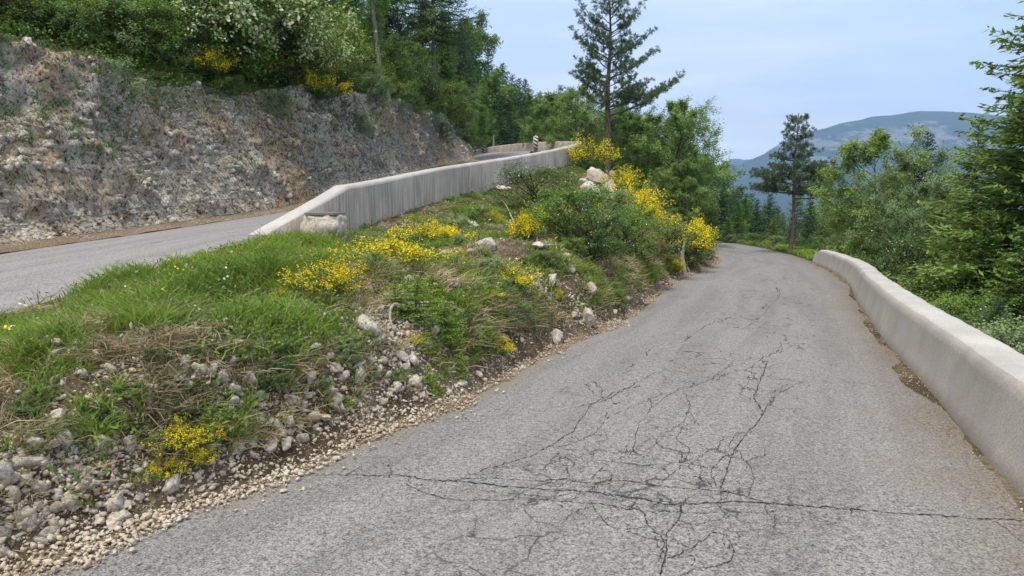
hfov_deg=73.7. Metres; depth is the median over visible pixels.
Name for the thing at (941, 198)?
fir tree
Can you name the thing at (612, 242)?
shrub
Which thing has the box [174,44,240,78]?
broom shrub
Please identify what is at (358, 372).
rock
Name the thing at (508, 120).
fir tree
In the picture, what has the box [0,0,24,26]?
shrub
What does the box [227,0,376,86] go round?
shrub
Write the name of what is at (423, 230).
broom shrub
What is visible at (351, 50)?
shrub
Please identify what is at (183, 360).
rock
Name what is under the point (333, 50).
shrub
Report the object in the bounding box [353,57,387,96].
shrub
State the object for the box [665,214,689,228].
shrub
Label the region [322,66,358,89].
shrub
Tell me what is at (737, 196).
fir tree
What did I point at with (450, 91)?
shrub
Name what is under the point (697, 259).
shrub
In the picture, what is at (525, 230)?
broom shrub
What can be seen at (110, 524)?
fallen stone
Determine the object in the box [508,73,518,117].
fir tree
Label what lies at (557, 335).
rock
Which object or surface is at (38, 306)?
yellow wildflowers
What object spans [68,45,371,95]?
hillside
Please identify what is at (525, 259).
shrub
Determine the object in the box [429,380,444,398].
fir sapling
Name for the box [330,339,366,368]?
shrub
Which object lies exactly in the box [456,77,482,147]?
fir tree
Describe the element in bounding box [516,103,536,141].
fir tree
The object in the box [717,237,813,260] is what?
downhill slope
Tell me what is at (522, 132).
fir tree
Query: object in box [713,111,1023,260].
mountain
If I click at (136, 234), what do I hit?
ground
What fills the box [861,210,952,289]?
shrub
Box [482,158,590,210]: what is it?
shrub
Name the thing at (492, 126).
fir tree
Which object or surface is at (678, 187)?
broadleaf tree
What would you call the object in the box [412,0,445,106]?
fir tree
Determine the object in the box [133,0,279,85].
shrub
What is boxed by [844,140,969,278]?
broadleaf tree
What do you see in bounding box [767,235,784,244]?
shrub
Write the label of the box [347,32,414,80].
shrub
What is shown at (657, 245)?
shrub
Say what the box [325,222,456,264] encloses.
broom shrub
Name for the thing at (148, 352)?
shrub
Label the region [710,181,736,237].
fir tree
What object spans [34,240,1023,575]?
road
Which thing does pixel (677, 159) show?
broadleaf tree
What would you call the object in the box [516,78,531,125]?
fir tree
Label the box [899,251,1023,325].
shrub
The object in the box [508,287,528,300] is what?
shrub
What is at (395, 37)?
broadleaf tree
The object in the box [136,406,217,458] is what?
broom shrub
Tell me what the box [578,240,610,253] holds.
shrub
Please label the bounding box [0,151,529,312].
road
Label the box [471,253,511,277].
shrub
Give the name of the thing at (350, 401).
fir sapling
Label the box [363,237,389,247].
shrub
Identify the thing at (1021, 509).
edge grit
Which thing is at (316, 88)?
broom shrub
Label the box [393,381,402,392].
rock
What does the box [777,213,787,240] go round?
fir tree
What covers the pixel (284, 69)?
broom shrub
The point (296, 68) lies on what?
shrub
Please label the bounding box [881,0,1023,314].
fir tree
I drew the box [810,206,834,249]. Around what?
fir tree
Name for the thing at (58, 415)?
rock
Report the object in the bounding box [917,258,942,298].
fir tree
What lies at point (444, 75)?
fir tree
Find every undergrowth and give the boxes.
[0,3,450,126]
[713,229,976,326]
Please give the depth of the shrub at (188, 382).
4.16 m
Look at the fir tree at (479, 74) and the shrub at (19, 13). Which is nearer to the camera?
the shrub at (19, 13)
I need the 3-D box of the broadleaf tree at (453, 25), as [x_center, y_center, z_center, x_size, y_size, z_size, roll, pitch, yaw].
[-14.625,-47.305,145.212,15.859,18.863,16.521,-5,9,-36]
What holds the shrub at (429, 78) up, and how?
on the hillside
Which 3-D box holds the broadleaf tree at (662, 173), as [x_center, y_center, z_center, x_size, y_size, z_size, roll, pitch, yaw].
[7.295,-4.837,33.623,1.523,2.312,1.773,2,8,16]
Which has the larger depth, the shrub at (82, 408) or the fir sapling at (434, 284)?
the fir sapling at (434, 284)
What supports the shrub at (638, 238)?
on the roadside bank at (510, 250)
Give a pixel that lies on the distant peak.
(740, 161)
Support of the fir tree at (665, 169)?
on the roadside bank at (510, 250)
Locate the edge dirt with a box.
[812,262,1023,511]
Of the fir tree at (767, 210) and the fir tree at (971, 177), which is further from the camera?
the fir tree at (767, 210)
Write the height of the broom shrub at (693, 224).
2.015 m
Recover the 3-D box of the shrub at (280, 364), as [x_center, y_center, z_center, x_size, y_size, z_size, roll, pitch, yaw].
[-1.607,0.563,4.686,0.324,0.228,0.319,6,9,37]
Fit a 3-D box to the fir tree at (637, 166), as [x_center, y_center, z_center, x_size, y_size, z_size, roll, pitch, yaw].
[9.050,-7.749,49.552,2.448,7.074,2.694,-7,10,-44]
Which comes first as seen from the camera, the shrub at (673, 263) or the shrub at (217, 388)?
the shrub at (217, 388)
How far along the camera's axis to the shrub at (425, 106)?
34.86 m
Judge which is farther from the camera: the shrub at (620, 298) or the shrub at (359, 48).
the shrub at (359, 48)
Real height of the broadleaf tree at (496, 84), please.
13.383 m
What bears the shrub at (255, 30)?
on the hillside
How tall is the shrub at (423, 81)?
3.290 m
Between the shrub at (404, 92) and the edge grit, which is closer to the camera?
the edge grit
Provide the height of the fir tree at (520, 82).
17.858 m
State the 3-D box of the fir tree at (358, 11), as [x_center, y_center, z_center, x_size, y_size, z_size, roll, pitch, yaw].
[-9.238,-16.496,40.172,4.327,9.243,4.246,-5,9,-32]
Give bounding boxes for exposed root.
[388,303,406,329]
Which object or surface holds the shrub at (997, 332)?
on the downhill slope
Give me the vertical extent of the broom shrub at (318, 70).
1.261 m
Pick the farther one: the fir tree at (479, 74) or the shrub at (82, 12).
the fir tree at (479, 74)
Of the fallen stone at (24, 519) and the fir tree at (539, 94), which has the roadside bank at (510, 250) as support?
the fallen stone at (24, 519)
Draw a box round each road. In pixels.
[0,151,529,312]
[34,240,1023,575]
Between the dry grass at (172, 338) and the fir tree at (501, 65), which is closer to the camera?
the dry grass at (172, 338)
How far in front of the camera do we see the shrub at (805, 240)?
43.57 m
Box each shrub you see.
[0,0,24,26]
[0,0,43,33]
[0,0,49,23]
[0,0,51,30]
[0,0,73,39]
[0,3,34,53]
[0,27,21,70]
[0,395,50,424]
[6,403,46,422]
[9,382,65,405]
[10,437,46,452]
[12,0,93,49]
[16,0,132,51]
[23,413,89,449]
[59,20,118,52]
[60,402,105,422]
[62,0,160,57]
[67,0,167,36]
[67,0,182,58]
[69,0,193,61]
[69,45,147,108]
[91,420,111,433]
[95,405,117,418]
[107,379,158,403]
[108,413,144,427]
[125,13,199,71]
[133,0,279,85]
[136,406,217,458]
[137,345,183,364]
[139,453,183,483]
[143,8,242,72]
[147,21,224,80]
[148,9,203,52]
[159,393,179,406]
[161,437,219,472]
[166,0,252,59]
[171,402,212,423]
[172,0,354,85]
[173,373,200,395]
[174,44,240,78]
[179,342,207,363]
[186,19,276,81]
[187,413,233,442]
[188,378,222,401]
[200,399,235,423]
[204,336,237,359]
[212,74,253,96]
[225,60,261,80]
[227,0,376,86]
[227,340,266,361]
[228,34,299,83]
[247,21,319,85]
[253,370,294,395]
[257,50,294,78]
[258,87,298,122]
[261,338,297,359]
[261,354,303,383]
[269,285,295,298]
[277,22,337,74]
[277,51,309,84]
[277,248,370,295]
[282,67,353,100]
[286,337,303,354]
[287,26,381,75]
[290,54,339,81]
[303,24,360,72]
[309,375,339,395]
[312,26,363,65]
[322,59,363,96]
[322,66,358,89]
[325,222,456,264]
[328,16,408,69]
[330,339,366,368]
[335,67,367,89]
[337,55,376,85]
[338,333,360,345]
[342,38,391,72]
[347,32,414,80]
[348,44,389,83]
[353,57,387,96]
[354,109,378,134]
[357,71,399,106]
[359,57,395,87]
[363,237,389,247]
[364,251,387,260]
[367,363,381,376]
[368,47,433,93]
[372,52,424,90]
[378,69,426,110]
[380,233,433,248]
[387,52,441,102]
[390,67,434,92]
[391,216,449,239]
[392,367,408,382]
[401,89,423,107]
[405,96,434,114]
[406,332,425,344]
[411,79,452,111]
[412,71,448,104]
[415,62,443,99]
[427,79,485,123]
[429,214,463,229]
[429,297,447,308]
[431,91,452,111]
[431,219,478,241]
[432,120,458,146]
[437,109,455,120]
[439,215,471,230]
[443,306,462,318]
[449,232,468,247]
[452,309,474,335]
[457,247,467,255]
[461,205,501,222]
[461,325,495,348]
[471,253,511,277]
[474,330,498,352]
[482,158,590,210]
[483,208,505,223]
[484,285,507,297]
[487,257,545,293]
[487,283,514,298]
[494,209,516,219]
[494,306,523,324]
[494,331,518,355]
[495,276,512,291]
[495,291,510,304]
[507,201,540,241]
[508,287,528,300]
[511,299,536,321]
[517,253,534,265]
[520,179,652,245]
[520,253,544,263]
[521,302,539,316]
[529,204,587,231]
[529,249,564,266]
[532,187,616,219]
[537,259,553,271]
[538,217,561,232]
[540,303,551,321]
[547,195,646,262]
[554,284,565,301]
[557,235,595,253]
[558,130,624,169]
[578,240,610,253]
[589,208,665,258]
[593,175,677,214]
[593,183,641,221]
[597,162,646,190]
[604,203,666,235]
[604,240,630,256]
[609,225,681,265]
[612,287,628,304]
[613,293,627,307]
[635,219,700,259]
[641,184,660,208]
[641,193,681,232]
[657,216,722,257]
[660,198,673,210]
[664,256,674,265]
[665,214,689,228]
[669,223,718,271]
[673,255,685,272]
[682,203,718,252]
[684,220,721,259]
[725,234,740,242]
[743,232,761,241]
[749,232,768,242]
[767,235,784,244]
[785,233,825,249]
[805,234,843,249]
[819,234,848,253]
[824,241,857,255]
[839,231,897,261]
[858,249,917,281]
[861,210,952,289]
[888,252,972,300]
[897,281,936,298]
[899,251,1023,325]
[919,287,1001,324]
[926,297,1023,329]
[968,319,1022,346]
[970,301,1023,354]
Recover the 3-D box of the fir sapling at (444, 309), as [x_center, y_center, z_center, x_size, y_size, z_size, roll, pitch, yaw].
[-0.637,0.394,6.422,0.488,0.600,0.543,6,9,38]
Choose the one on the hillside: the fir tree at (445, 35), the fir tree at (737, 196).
the fir tree at (445, 35)
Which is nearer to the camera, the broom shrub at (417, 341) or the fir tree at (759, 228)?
the broom shrub at (417, 341)
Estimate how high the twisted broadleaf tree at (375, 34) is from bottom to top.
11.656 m
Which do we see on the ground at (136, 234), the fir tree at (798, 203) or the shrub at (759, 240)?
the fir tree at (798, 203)
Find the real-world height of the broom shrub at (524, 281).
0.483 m
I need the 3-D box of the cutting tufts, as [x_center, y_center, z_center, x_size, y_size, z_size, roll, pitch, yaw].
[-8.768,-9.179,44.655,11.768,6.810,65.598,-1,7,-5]
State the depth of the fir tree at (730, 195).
126.88 m
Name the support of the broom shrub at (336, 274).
on the roadside bank at (510, 250)
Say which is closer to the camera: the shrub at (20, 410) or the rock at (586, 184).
the shrub at (20, 410)
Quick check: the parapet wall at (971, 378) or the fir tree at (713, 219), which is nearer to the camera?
the parapet wall at (971, 378)
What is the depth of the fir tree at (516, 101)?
127.91 m
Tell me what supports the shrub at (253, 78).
on the hillside
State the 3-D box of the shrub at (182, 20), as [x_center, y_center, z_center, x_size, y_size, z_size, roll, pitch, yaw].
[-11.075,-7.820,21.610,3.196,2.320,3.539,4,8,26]
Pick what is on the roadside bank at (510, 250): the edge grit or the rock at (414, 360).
the rock at (414, 360)
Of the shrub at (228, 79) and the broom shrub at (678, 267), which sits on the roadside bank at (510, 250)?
the broom shrub at (678, 267)
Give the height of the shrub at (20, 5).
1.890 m
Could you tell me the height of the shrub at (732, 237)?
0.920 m
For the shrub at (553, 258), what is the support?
on the roadside bank at (510, 250)
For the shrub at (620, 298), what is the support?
on the gravel verge at (307, 467)
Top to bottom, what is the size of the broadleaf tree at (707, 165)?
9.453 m
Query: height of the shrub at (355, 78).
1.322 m
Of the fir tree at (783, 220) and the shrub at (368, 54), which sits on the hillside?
the shrub at (368, 54)
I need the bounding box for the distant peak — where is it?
[718,159,801,231]
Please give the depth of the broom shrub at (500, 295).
7.76 m
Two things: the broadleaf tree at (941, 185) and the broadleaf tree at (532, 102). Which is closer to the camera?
the broadleaf tree at (941, 185)
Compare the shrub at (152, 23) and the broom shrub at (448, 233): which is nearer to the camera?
the broom shrub at (448, 233)
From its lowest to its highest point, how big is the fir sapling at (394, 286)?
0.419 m
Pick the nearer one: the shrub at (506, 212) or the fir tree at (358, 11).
the shrub at (506, 212)
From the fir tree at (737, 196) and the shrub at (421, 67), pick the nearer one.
the shrub at (421, 67)
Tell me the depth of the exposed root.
5.97 m
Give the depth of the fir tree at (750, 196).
149.10 m
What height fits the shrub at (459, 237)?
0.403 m
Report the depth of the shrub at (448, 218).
14.08 m
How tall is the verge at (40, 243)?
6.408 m
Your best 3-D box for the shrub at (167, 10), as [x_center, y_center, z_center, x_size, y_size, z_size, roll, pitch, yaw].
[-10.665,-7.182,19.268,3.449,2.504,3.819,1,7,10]
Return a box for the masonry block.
[300,212,347,237]
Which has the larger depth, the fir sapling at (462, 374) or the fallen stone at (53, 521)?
the fir sapling at (462, 374)
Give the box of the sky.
[329,0,1023,164]
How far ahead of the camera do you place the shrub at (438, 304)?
6.68 m
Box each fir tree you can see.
[327,0,368,38]
[364,0,422,75]
[389,0,492,105]
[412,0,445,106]
[429,8,456,79]
[430,19,475,128]
[444,21,488,153]
[449,15,482,118]
[450,15,484,125]
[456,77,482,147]
[468,66,491,108]
[472,78,501,161]
[481,51,494,89]
[487,88,503,143]
[487,109,498,145]
[490,99,513,145]
[495,90,518,138]
[500,63,510,95]
[501,83,524,144]
[502,101,518,144]
[503,113,515,143]
[507,78,524,144]
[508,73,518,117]
[510,104,524,143]
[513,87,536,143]
[515,119,529,143]
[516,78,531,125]
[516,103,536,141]
[529,91,547,133]
[536,115,549,140]
[537,123,545,141]
[554,85,566,107]
[601,121,627,173]
[627,135,642,188]
[632,104,642,116]
[641,132,683,218]
[666,180,692,221]
[681,133,714,224]
[691,203,705,224]
[698,176,719,227]
[703,189,724,239]
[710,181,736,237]
[718,175,737,220]
[720,217,734,242]
[727,202,746,239]
[729,190,742,219]
[731,187,750,214]
[732,193,762,238]
[742,199,768,239]
[748,192,759,210]
[753,193,786,242]
[764,217,782,241]
[773,207,783,230]
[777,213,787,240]
[783,188,807,241]
[784,223,798,245]
[795,201,821,249]
[799,197,814,228]
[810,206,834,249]
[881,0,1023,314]
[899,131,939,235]
[900,115,1009,283]
[907,189,963,276]
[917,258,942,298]
[937,210,1010,324]
[956,136,1023,266]
[957,50,1023,260]
[963,228,1023,345]
[968,105,1023,311]
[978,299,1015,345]
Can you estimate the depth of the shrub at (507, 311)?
7.64 m
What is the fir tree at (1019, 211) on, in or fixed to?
on the downhill slope
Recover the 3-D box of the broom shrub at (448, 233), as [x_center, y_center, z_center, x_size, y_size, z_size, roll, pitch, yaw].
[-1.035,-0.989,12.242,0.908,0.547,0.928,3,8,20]
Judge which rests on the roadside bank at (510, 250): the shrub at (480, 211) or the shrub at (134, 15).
the shrub at (480, 211)
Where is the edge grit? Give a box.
[814,264,1023,510]
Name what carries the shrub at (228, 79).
on the rock cutting at (145, 185)
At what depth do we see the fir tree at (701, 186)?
49.23 m
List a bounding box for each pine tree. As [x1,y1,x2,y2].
[567,0,684,174]
[745,113,844,252]
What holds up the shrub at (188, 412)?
on the roadside bank at (510, 250)
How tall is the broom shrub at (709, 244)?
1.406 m
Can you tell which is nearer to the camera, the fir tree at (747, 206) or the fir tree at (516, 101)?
the fir tree at (747, 206)
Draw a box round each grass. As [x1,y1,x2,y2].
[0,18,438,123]
[0,164,716,527]
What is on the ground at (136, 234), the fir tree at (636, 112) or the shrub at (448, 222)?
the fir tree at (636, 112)
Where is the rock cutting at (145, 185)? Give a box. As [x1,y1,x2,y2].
[0,40,473,243]
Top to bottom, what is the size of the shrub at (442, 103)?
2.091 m
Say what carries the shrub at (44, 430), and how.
on the roadside bank at (510, 250)
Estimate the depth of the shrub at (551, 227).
15.27 m
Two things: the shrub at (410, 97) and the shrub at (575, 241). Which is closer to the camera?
the shrub at (575, 241)
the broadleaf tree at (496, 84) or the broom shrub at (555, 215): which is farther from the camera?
the broadleaf tree at (496, 84)
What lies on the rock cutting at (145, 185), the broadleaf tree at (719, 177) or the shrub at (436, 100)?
the shrub at (436, 100)
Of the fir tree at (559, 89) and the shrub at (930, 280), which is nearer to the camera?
the shrub at (930, 280)
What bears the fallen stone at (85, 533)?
on the roadside bank at (510, 250)
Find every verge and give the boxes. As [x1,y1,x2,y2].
[0,159,480,252]
[13,256,722,575]
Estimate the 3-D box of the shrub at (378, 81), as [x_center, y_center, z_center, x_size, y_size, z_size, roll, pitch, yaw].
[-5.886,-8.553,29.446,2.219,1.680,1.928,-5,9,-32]
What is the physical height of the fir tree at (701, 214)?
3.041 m
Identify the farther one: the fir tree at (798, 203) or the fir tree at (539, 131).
the fir tree at (798, 203)
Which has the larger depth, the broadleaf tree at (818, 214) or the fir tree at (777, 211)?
the fir tree at (777, 211)
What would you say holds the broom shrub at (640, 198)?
on the roadside bank at (510, 250)
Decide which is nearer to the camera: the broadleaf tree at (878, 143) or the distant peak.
the broadleaf tree at (878, 143)
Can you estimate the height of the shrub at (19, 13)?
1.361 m
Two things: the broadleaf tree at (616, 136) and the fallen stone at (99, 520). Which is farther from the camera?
the broadleaf tree at (616, 136)
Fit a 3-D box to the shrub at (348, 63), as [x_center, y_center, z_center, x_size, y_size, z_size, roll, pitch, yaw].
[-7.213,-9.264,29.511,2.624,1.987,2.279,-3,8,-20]
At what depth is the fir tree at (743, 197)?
145.44 m
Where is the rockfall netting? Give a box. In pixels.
[0,35,475,227]
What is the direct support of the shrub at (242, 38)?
on the hillside
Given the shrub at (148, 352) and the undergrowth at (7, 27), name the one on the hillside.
the undergrowth at (7, 27)
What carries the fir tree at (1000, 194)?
on the downhill slope
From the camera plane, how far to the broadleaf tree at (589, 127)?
42.22 m
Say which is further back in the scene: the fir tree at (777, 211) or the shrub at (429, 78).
the fir tree at (777, 211)
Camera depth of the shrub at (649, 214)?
19.72 m
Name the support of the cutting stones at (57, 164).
on the rock cutting at (145, 185)
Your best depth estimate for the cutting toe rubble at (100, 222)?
16.23 m
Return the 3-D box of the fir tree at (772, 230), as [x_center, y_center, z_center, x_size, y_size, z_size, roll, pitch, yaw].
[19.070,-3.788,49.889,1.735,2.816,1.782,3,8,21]
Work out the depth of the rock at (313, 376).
4.87 m
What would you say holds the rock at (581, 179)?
on the roadside bank at (510, 250)
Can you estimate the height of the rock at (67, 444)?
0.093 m
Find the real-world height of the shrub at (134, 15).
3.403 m
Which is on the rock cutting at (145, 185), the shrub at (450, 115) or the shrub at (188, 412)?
the shrub at (450, 115)
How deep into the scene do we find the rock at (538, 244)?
10.49 m
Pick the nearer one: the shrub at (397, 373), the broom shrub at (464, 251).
the shrub at (397, 373)
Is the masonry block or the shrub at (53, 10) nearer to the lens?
the masonry block
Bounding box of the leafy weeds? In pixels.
[0,163,713,505]
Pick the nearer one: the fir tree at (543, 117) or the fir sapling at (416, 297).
the fir sapling at (416, 297)
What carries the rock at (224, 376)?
on the roadside bank at (510, 250)
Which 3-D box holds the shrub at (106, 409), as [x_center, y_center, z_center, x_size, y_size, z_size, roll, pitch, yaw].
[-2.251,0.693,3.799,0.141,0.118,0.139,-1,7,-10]
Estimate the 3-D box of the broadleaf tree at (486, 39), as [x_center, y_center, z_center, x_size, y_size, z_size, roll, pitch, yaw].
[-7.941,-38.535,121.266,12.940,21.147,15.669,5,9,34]
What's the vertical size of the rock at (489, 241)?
0.318 m
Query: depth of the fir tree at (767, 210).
59.50 m
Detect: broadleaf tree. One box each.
[308,0,393,59]
[353,0,446,70]
[357,11,400,60]
[371,0,384,93]
[401,40,431,95]
[428,16,485,73]
[436,9,511,91]
[445,85,480,138]
[458,100,494,152]
[471,69,524,144]
[513,99,578,145]
[514,92,541,122]
[515,88,580,142]
[542,84,611,149]
[568,120,603,155]
[579,106,654,189]
[580,98,643,146]
[591,123,639,159]
[599,114,678,192]
[621,108,733,222]
[628,92,724,212]
[645,166,674,198]
[652,145,718,207]
[656,155,714,223]
[690,153,737,221]
[713,160,753,217]
[723,221,752,239]
[734,207,771,233]
[805,122,932,255]
[805,206,834,235]
[814,184,880,221]
[817,187,869,249]
[818,208,881,244]
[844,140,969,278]
[862,223,913,273]
[871,173,982,281]
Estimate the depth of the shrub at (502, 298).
7.82 m
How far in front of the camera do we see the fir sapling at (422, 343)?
6.06 m
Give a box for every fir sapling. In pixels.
[344,395,355,410]
[377,280,413,315]
[391,275,443,328]
[417,270,448,300]
[417,330,434,353]
[429,300,469,346]
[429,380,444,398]
[452,352,473,383]
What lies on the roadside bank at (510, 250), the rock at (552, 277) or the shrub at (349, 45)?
the rock at (552, 277)
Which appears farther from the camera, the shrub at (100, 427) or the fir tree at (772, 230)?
the fir tree at (772, 230)
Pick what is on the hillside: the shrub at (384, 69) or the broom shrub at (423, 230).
the shrub at (384, 69)
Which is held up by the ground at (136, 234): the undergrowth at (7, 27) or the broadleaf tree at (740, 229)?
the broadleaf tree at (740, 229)
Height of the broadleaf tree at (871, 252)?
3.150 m
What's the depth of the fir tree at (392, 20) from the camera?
38.03 m
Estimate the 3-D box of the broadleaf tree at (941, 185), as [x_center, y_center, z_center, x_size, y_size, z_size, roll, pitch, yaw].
[12.663,-1.124,20.619,2.939,4.718,3.189,7,10,44]
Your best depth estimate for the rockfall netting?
18.98 m
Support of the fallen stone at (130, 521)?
on the gravel verge at (307, 467)
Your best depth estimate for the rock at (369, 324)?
5.50 m
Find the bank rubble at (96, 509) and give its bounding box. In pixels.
[0,173,712,569]
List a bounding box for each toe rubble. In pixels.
[0,154,472,243]
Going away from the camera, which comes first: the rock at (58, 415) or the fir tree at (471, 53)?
the rock at (58, 415)
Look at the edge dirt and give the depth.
6.52 m
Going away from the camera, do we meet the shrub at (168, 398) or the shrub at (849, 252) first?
the shrub at (168, 398)
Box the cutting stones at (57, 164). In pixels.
[0,37,474,242]
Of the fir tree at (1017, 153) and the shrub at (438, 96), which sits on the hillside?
the shrub at (438, 96)
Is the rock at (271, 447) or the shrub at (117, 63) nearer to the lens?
the rock at (271, 447)
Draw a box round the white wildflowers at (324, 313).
[8,196,661,329]
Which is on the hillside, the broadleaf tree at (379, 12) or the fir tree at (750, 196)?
the broadleaf tree at (379, 12)
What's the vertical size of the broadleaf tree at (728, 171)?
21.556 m
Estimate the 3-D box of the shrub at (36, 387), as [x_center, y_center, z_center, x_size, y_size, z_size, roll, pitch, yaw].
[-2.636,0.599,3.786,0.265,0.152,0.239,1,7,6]
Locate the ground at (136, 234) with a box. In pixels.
[0,197,783,260]
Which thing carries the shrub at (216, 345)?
on the roadside bank at (510, 250)
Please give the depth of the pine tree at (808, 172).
36.22 m
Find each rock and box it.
[49,409,66,417]
[60,440,72,449]
[113,491,122,509]
[123,435,136,452]
[181,355,192,370]
[216,369,228,382]
[263,438,277,453]
[305,370,316,381]
[355,365,366,384]
[356,313,379,336]
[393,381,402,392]
[409,351,419,365]
[475,237,495,251]
[493,185,511,191]
[531,241,544,247]
[547,273,556,285]
[551,329,562,343]
[579,178,587,184]
[580,181,599,195]
[582,308,594,325]
[585,281,596,295]
[586,167,607,183]
[601,179,614,191]
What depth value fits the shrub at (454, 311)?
6.77 m
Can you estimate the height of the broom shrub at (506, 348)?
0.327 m
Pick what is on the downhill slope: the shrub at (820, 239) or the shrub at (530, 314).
the shrub at (820, 239)
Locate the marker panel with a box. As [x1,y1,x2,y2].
[530,135,540,152]
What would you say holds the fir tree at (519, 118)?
on the ground at (136, 234)
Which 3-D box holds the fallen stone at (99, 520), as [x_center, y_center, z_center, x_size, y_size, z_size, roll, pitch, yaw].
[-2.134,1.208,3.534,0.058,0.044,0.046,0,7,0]
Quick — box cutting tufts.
[0,46,459,189]
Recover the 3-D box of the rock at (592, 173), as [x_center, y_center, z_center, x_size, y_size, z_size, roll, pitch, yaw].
[4.383,-5.671,34.704,1.196,0.971,0.936,0,7,0]
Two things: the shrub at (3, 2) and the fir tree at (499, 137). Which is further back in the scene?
the fir tree at (499, 137)
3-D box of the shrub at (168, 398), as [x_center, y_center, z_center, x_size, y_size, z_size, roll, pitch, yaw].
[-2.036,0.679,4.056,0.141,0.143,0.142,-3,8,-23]
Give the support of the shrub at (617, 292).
on the roadside bank at (510, 250)
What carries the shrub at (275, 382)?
on the roadside bank at (510, 250)
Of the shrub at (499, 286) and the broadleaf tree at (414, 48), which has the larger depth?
the broadleaf tree at (414, 48)
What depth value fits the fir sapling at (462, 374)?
6.32 m
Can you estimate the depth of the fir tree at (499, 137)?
79.88 m
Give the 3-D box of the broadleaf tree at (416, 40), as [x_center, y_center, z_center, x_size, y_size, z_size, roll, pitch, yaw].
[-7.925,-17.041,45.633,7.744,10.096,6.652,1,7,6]
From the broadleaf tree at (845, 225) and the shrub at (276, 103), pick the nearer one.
the shrub at (276, 103)
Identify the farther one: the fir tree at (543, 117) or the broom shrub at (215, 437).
the fir tree at (543, 117)
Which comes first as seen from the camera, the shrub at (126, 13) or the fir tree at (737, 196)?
the shrub at (126, 13)
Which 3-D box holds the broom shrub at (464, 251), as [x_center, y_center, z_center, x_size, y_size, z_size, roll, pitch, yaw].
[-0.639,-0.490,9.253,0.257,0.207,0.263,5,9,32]
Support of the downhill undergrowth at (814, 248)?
on the downhill slope
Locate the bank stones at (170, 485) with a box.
[0,169,693,545]
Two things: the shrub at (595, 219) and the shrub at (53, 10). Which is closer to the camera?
the shrub at (595, 219)
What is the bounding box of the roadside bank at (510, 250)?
[0,164,717,574]
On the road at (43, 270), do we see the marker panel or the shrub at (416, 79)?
the marker panel
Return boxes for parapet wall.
[247,141,581,239]
[812,250,1023,499]
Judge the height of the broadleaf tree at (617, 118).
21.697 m
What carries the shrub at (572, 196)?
on the roadside bank at (510, 250)
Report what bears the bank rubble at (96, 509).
on the roadside bank at (510, 250)
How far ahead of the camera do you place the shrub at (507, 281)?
8.30 m
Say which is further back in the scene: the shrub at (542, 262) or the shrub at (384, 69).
the shrub at (384, 69)
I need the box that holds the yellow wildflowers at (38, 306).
[3,195,653,342]
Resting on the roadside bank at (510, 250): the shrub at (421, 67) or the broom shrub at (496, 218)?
the broom shrub at (496, 218)
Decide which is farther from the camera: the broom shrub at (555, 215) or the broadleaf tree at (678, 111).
the broadleaf tree at (678, 111)
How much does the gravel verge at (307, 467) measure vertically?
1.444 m
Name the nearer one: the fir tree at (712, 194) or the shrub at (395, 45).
the shrub at (395, 45)
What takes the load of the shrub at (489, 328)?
on the roadside bank at (510, 250)
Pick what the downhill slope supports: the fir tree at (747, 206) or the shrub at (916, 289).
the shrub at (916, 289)
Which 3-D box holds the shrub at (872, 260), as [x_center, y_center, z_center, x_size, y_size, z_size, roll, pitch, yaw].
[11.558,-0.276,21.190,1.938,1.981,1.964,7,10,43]
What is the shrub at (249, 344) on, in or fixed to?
on the roadside bank at (510, 250)
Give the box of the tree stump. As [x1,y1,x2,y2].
[678,238,686,275]
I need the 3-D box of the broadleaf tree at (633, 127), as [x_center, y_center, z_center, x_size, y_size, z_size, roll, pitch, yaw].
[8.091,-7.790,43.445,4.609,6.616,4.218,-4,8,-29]
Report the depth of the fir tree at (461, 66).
63.72 m
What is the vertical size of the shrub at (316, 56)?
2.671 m
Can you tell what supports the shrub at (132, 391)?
on the roadside bank at (510, 250)
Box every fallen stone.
[23,517,29,523]
[47,517,57,525]
[82,531,89,537]
[94,517,104,524]
[105,519,122,529]
[125,518,134,524]
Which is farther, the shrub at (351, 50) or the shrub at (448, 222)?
the shrub at (351, 50)
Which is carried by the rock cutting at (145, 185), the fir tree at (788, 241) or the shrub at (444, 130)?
the shrub at (444, 130)
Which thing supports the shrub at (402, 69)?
on the hillside
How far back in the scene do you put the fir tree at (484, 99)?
69.99 m
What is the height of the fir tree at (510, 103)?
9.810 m
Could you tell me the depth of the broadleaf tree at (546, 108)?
54.21 m
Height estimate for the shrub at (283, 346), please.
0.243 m

